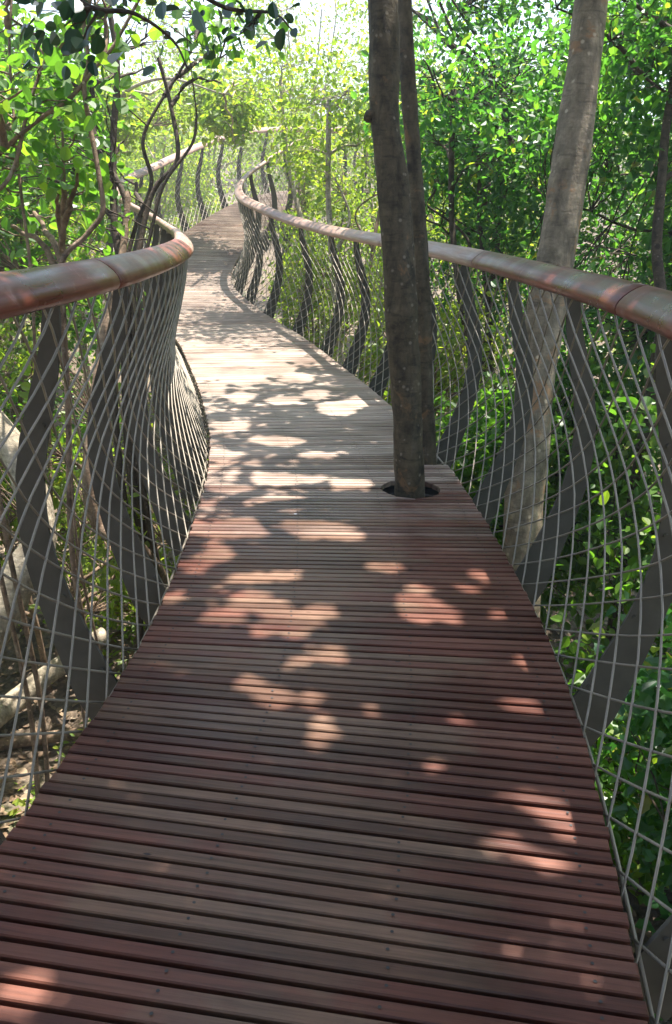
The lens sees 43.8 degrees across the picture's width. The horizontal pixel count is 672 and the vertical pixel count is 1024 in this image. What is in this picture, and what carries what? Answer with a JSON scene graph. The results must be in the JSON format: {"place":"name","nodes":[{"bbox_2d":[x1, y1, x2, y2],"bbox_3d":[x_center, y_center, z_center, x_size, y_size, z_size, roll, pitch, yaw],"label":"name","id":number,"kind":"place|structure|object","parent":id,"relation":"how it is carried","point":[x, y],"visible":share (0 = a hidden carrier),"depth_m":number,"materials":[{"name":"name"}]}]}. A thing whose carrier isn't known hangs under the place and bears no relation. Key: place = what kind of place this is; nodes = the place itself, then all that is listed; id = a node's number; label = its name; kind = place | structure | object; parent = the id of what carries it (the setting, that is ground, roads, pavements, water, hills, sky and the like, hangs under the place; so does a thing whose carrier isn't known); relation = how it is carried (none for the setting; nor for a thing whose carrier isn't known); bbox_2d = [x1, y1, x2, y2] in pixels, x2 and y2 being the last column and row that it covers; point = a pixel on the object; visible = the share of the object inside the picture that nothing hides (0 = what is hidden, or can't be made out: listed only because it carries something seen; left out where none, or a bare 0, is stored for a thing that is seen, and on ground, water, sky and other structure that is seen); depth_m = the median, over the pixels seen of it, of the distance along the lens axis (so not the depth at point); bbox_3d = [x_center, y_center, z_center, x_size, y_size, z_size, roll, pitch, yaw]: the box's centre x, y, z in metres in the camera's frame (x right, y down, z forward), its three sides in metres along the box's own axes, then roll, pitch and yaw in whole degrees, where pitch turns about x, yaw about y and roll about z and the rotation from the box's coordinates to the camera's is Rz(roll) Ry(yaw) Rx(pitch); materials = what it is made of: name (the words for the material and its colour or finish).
{"place":"outdoors","nodes":[
{"label":"outdoors","id":0,"kind":"place"},
{"bbox_2d":[0,0,668,121],"label":"sky","id":1,"kind":"structure","parent":0,"point":[47,4],"materials":[{"name":"white"}]},
{"bbox_2d":[0,112,671,1023],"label":"ground","id":2,"kind":"structure","parent":0,"point":[58,692],"depth_m":8.83,"materials":[{"name":"soil"}]},
{"bbox_2d":[0,411,56,653],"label":"leaning trunk","id":3,"kind":"object","parent":2,"relation":"on","point":[9,449],"visible":0.3,"depth_m":5.40,"materials":[{"name":"beige plant"}]},
{"bbox_2d":[0,727,83,751],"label":"fallen bough","id":4,"kind":"object","parent":2,"relation":"on","point":[21,741],"visible":0.28,"depth_m":7.20,"materials":[{"name":"brown wood"}]},
{"bbox_2d":[2,36,95,354],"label":"tree","id":5,"kind":"object","parent":2,"relation":"on","point":[5,321],"visible":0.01,"depth_m":18.55,"materials":[{"name":"green plant"}]},
{"bbox_2d":[0,6,104,413],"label":"tree","id":6,"kind":"object","parent":2,"relation":"on","point":[5,327],"visible":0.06,"depth_m":12.30,"materials":[{"name":"green plant"}]},
{"bbox_2d":[0,627,110,727],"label":"fallen bough","id":7,"kind":"object","parent":2,"relation":"on","point":[8,706],"visible":0.46,"depth_m":7.52,"materials":[{"name":"beige wood"}]},
{"bbox_2d":[0,0,145,518],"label":"shrub","id":8,"kind":"object","parent":2,"relation":"on","point":[7,248],"visible":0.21,"depth_m":8.56,"materials":[{"name":"green plant"}]},
{"bbox_2d":[0,315,196,693],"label":"shrub","id":9,"kind":"object","parent":2,"relation":"on","point":[87,568],"visible":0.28,"depth_m":7.73,"materials":[{"name":"green plant"}]},
{"bbox_2d":[0,0,209,797],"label":"shrub","id":10,"kind":"object","parent":2,"relation":"on","point":[79,120],"visible":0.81,"depth_m":4.55,"materials":[{"name":"green plant"}]},
{"bbox_2d":[17,64,210,368],"bbox_3d":[-4.453,-4.907,15.344,3.482,5.944,4.459,-13,25,-34],"label":"tree","id":11,"kind":"object","parent":2,"relation":"on","point":[158,117],"visible":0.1,"depth_m":14.26,"materials":[{"name":"green plant"}]},
{"bbox_2d":[82,191,169,586],"bbox_3d":[-1.636,-0.417,7.403,0.490,4.531,2.910,2,20,0],"label":"curved limb","id":12,"kind":"object","parent":2,"relation":"on","point":[92,510],"visible":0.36,"depth_m":6.24,"materials":[{"name":"brown plant"}]},
{"bbox_2d":[0,0,288,647],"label":"shrub","id":13,"kind":"object","parent":2,"relation":"on","point":[114,182],"visible":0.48,"depth_m":6.58,"materials":[{"name":"green plant"}]},
{"bbox_2d":[7,0,300,100],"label":"tree","id":14,"kind":"object","parent":2,"relation":"on","point":[78,13],"visible":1,"depth_m":3.17,"materials":[{"name":"green plant"}]},
{"bbox_2d":[35,47,274,391],"bbox_3d":[-2.935,-4.726,14.573,4.958,6.280,3.210,-18,28,-42],"label":"tree","id":15,"kind":"object","parent":2,"relation":"on","point":[230,120],"visible":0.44,"depth_m":13.90,"materials":[{"name":"green plant"}]},
{"bbox_2d":[88,55,247,244],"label":"tree","id":16,"kind":"object","parent":2,"relation":"on","point":[154,152],"visible":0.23,"depth_m":22.36,"materials":[{"name":"green plant"}]},
{"bbox_2d":[121,0,287,224],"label":"tree","id":17,"kind":"object","parent":2,"relation":"on","point":[152,53],"visible":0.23,"depth_m":25.97,"materials":[{"name":"green plant"}]},
{"bbox_2d":[206,33,355,334],"bbox_3d":[-0.871,-4.256,13.841,2.413,6.538,2.376,2,20,0],"label":"slender tree","id":18,"kind":"object","parent":2,"relation":"on","point":[280,80],"visible":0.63,"depth_m":13.00,"materials":[{"name":"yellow plant"}]},
{"bbox_2d":[226,0,368,266],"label":"tree","id":19,"kind":"object","parent":2,"relation":"on","point":[304,27],"visible":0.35,"depth_m":24.71,"materials":[{"name":"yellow plant"}]},
{"bbox_2d":[260,117,380,343],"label":"tree","id":20,"kind":"object","parent":2,"relation":"on","point":[308,204],"visible":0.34,"depth_m":15.35,"materials":[{"name":"green plant"}]},
{"bbox_2d":[261,217,385,362],"bbox_3d":[-0.219,-2.536,13.170,2.855,3.986,3.056,2,20,0],"label":"shrub","id":21,"kind":"object","parent":2,"relation":"on","point":[320,332],"visible":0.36,"depth_m":12.43,"materials":[{"name":"green plant"}]},
{"bbox_2d":[0,189,648,1023],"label":"boardwalk","id":22,"kind":"structure","parent":2,"relation":"on","point":[326,761],"depth_m":2.48,"materials":[{"name":"brown wood"}]},
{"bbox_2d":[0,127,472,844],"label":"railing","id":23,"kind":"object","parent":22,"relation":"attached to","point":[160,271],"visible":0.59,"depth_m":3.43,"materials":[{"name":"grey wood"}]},
{"bbox_2d":[231,127,671,1023],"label":"railing","id":24,"kind":"object","parent":22,"relation":"attached to","point":[601,693],"visible":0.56,"depth_m":3.91,"materials":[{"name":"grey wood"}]},
{"bbox_2d":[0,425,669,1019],"bbox_3d":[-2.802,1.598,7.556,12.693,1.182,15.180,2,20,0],"label":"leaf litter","id":25,"kind":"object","parent":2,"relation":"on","point":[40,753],"visible":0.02,"depth_m":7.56,"materials":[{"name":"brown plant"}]},
{"bbox_2d":[245,36,425,364],"bbox_3d":[-0.185,-3.546,12.398,2.454,6.274,2.622,-17,27,-40],"label":"slender tree","id":26,"kind":"object","parent":2,"relation":"on","point":[331,106],"visible":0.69,"depth_m":11.82,"materials":[{"name":"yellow plant"}]},
{"bbox_2d":[1,308,671,913],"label":"undergrowth","id":27,"kind":"object","parent":2,"relation":"on","point":[17,802],"visible":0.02,"depth_m":8.56,"materials":[{"name":"green plant"}]},
{"bbox_2d":[4,28,671,278],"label":"woodland","id":28,"kind":"object","parent":2,"relation":"on","point":[250,166],"visible":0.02,"depth_m":39.72,"materials":[{"name":"green plant"}]},
{"bbox_2d":[300,44,442,381],"bbox_3d":[0.748,-3.908,13.387,2.426,6.473,2.540,-10,23,-29],"label":"slender tree","id":29,"kind":"object","parent":2,"relation":"on","point":[361,163],"visible":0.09,"depth_m":12.85,"materials":[{"name":"green plant"}]},
{"bbox_2d":[335,30,444,353],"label":"tree","id":30,"kind":"object","parent":2,"relation":"on","point":[370,176],"visible":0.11,"depth_m":18.82,"materials":[{"name":"green plant"}]},
{"bbox_2d":[308,0,472,210],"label":"tree","id":31,"kind":"object","parent":2,"relation":"on","point":[366,13],"visible":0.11,"depth_m":27.07,"materials":[{"name":"green plant"}]},
{"bbox_2d":[364,0,436,498],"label":"tree","id":32,"kind":"object","parent":2,"relation":"on","point":[403,231],"visible":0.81,"depth_m":4.81,"materials":[{"name":"brown plant"}]},
{"bbox_2d":[334,259,515,468],"bbox_3d":[1.094,-1.357,10.389,2.681,3.676,3.126,2,20,0],"label":"shrub","id":33,"kind":"object","parent":2,"relation":"on","point":[444,369],"visible":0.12,"depth_m":9.86,"materials":[{"name":"green plant"}]},
{"bbox_2d":[348,182,543,408],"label":"tree","id":34,"kind":"object","parent":2,"relation":"on","point":[437,220],"visible":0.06,"depth_m":13.80,"materials":[{"name":"green plant"}]},
{"bbox_2d":[375,36,551,371],"bbox_3d":[3.116,-6.301,17.954,4.661,6.974,4.060,2,20,0],"label":"tree","id":35,"kind":"object","parent":2,"relation":"on","point":[459,76],"visible":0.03,"depth_m":17.04,"materials":[{"name":"green plant"}]},
{"bbox_2d":[351,6,605,473],"bbox_3d":[1.368,-2.405,9.941,2.610,6.325,2.495,-17,27,-40],"label":"slender tree","id":36,"kind":"object","parent":2,"relation":"on","point":[454,104],"visible":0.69,"depth_m":8.95,"materials":[{"name":"green plant"}]},
{"bbox_2d":[399,37,597,537],"bbox_3d":[1.758,-2.715,10.916,2.745,6.104,2.443,2,20,0],"label":"slender tree","id":37,"kind":"object","parent":2,"relation":"on","point":[434,190],"visible":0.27,"depth_m":10.33,"materials":[{"name":"green plant"}]},
{"bbox_2d":[351,0,671,387],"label":"tree","id":38,"kind":"object","parent":2,"relation":"on","point":[494,224],"visible":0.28,"depth_m":10.41,"materials":[{"name":"green plant"}]},
{"bbox_2d":[434,326,661,632],"bbox_3d":[1.928,-0.017,8.214,2.630,3.604,2.812,-11,23,-30],"label":"shrub","id":39,"kind":"object","parent":2,"relation":"on","point":[577,566],"visible":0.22,"depth_m":7.48,"materials":[{"name":"green plant"}]},
{"bbox_2d":[502,0,607,617],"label":"tree","id":40,"kind":"object","parent":2,"relation":"on","point":[568,175],"visible":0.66,"depth_m":5.83,"materials":[{"name":"brown plant"}]},
{"bbox_2d":[465,0,671,572],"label":"tree","id":41,"kind":"object","parent":2,"relation":"on","point":[646,133],"visible":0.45,"depth_m":7.79,"materials":[{"name":"green plant"}]},
{"bbox_2d":[529,0,671,647],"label":"slender tree","id":42,"kind":"object","parent":2,"relation":"on","point":[640,70],"visible":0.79,"depth_m":6.56,"materials":[{"name":"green plant"}]},
{"bbox_2d":[540,0,671,469],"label":"tree","id":43,"kind":"object","parent":2,"relation":"on","point":[625,196],"visible":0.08,"depth_m":12.00,"materials":[{"name":"green plant"}]},
{"bbox_2d":[548,343,671,919],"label":"shrub","id":44,"kind":"object","parent":2,"relation":"on","point":[647,540],"visible":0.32,"depth_m":6.20,"materials":[{"name":"green plant"}]},
{"bbox_2d":[588,588,671,1022],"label":"shrub","id":45,"kind":"object","parent":2,"relation":"on","point":[645,696],"visible":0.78,"depth_m":4.51,"materials":[{"name":"green plant"}]}
]}

